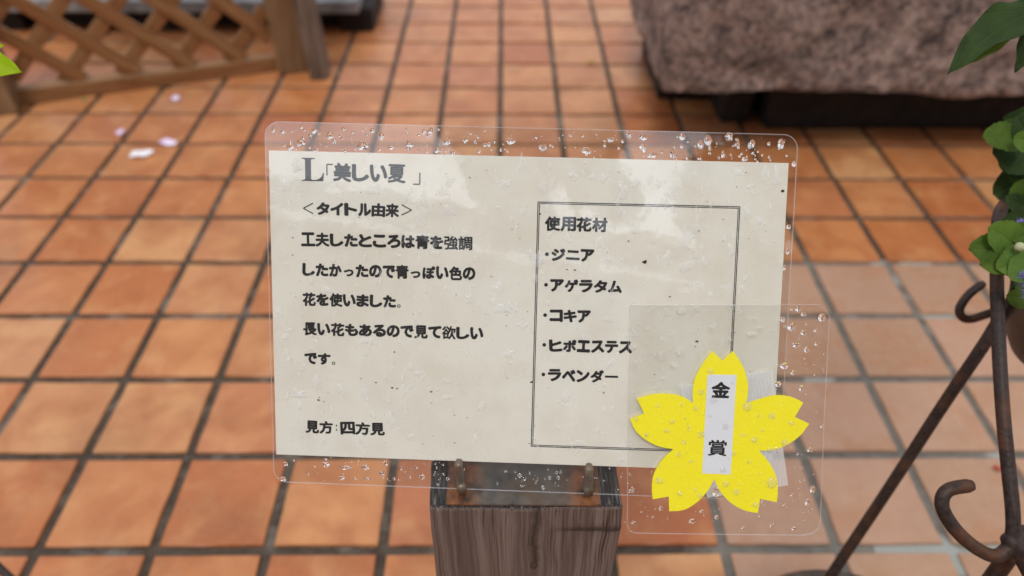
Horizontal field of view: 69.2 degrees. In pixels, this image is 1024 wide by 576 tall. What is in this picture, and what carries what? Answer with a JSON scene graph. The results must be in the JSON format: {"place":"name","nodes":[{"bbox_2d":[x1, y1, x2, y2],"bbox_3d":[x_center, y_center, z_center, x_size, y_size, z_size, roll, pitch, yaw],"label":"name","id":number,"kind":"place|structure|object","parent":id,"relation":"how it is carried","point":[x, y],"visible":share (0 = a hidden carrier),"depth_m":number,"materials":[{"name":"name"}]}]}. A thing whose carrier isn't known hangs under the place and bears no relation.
{"place":"outdoors","nodes":[
{"label":"outdoors","id":0,"kind":"place"},
{"bbox_2d":[0,44,21,75],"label":"lime leaf plant","id":1,"kind":"object","parent":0,"point":[8,66],"visible":1,"depth_m":0.52,"materials":[{"name":"green plant"}]},
{"bbox_2d":[0,0,1023,575],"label":"tiled floor","id":2,"kind":"structure","parent":0,"point":[136,378],"depth_m":1.33,"materials":[{"name":"tile"}]},
{"bbox_2d":[0,562,14,575],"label":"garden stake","id":3,"kind":"object","parent":2,"relation":"on","point":[4,571],"visible":1,"depth_m":0.76,"materials":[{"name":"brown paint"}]},
{"bbox_2d":[116,129,123,134],"bbox_3d":[-0.946,-0.377,1.788,0.019,0.005,0.025,-16,43,-18],"label":"petal","id":4,"kind":"object","parent":2,"relation":"on","point":[119,132],"visible":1,"depth_m":1.78,"materials":[{"name":"pink plant"}]},
{"bbox_2d":[129,149,152,156],"bbox_3d":[-0.857,-0.313,1.715,0.055,0.005,0.032,-11,42,-14],"label":"petal","id":5,"kind":"object","parent":2,"relation":"on","point":[140,153],"visible":1,"depth_m":1.71,"materials":[{"name":"white plant"}]},
{"bbox_2d":[0,0,308,114],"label":"lattice fence","id":6,"kind":"object","parent":2,"relation":"on","point":[282,32],"visible":0.94,"depth_m":1.92,"materials":[{"name":"brown wood"}]},
{"bbox_2d":[159,138,176,144],"bbox_3d":[-0.814,-0.346,1.754,0.050,0.005,0.028,8,41,8],"label":"petal","id":7,"kind":"object","parent":2,"relation":"on","point":[166,141],"visible":1,"depth_m":1.75,"materials":[{"name":"pink plant"}]},
{"bbox_2d":[171,95,180,99],"bbox_3d":[-0.872,-0.494,1.925,0.024,0.005,0.028,-23,46,-25],"label":"petal","id":8,"kind":"object","parent":2,"relation":"on","point":[176,97],"visible":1,"depth_m":1.92,"materials":[{"name":"pink plant"}]},
{"bbox_2d":[0,0,382,31],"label":"concrete slab","id":9,"kind":"structure","parent":2,"relation":"on","point":[354,15],"depth_m":2.25,"materials":[{"name":"stone"}]},
{"bbox_2d":[293,0,329,80],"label":"wooden stake","id":10,"kind":"object","parent":2,"relation":"on","point":[311,32],"visible":1,"depth_m":1.95,"materials":[{"name":"brown wood"}]},
{"bbox_2d":[429,458,622,575],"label":"wooden post","id":11,"kind":"object","parent":2,"relation":"on","point":[484,528],"visible":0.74,"depth_m":0.46,"materials":[{"name":"brown wood"}]},
{"bbox_2d":[265,121,797,498],"bbox_3d":[0.009,0.017,0.431,0.307,0.182,0.130,0,41,-1],"label":"laminated sign","id":12,"kind":"object","parent":11,"relation":"on","point":[452,306],"visible":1,"depth_m":0.43,"materials":[{"name":"white paper"}]},
{"bbox_2d":[624,304,829,535],"bbox_3d":[0.124,0.077,0.433,0.116,0.115,0.083,0,41,-1],"label":"award card","id":13,"kind":"object","parent":12,"relation":"attached to","point":[728,428],"visible":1,"depth_m":0.43,"materials":[{"name":"yellow paper"}]},
{"bbox_2d":[630,0,1023,128],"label":"granite block","id":14,"kind":"structure","parent":2,"relation":"on","point":[824,64],"depth_m":1.54,"materials":[{"name":"stone"}]},
{"bbox_2d":[781,195,1023,575],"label":"plant stand","id":15,"kind":"object","parent":2,"relation":"on","point":[1005,556],"visible":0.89,"depth_m":0.52,"materials":[{"name":"brown paint"}]},
{"bbox_2d":[947,0,1023,74],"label":"broad leaf plant","id":16,"kind":"object","parent":15,"relation":"on","point":[996,26],"visible":1,"depth_m":0.47,"materials":[{"name":"green plant"}]},
{"bbox_2d":[968,210,1023,308],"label":"flowering plant","id":17,"kind":"object","parent":15,"relation":"on","point":[998,248],"visible":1,"depth_m":0.49,"materials":[{"name":"green plant"}]},
{"bbox_2d":[983,106,1023,212],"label":"leafy plant","id":18,"kind":"object","parent":15,"relation":"on","point":[1004,139],"visible":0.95,"depth_m":0.55,"materials":[{"name":"green plant"}]},
{"bbox_2d":[1006,307,1023,363],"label":"plant pot","id":19,"kind":"object","parent":15,"relation":"hanging from","point":[1015,328],"visible":0.48,"depth_m":0.60,"materials":[{"name":"brown ceramic"}]}
]}

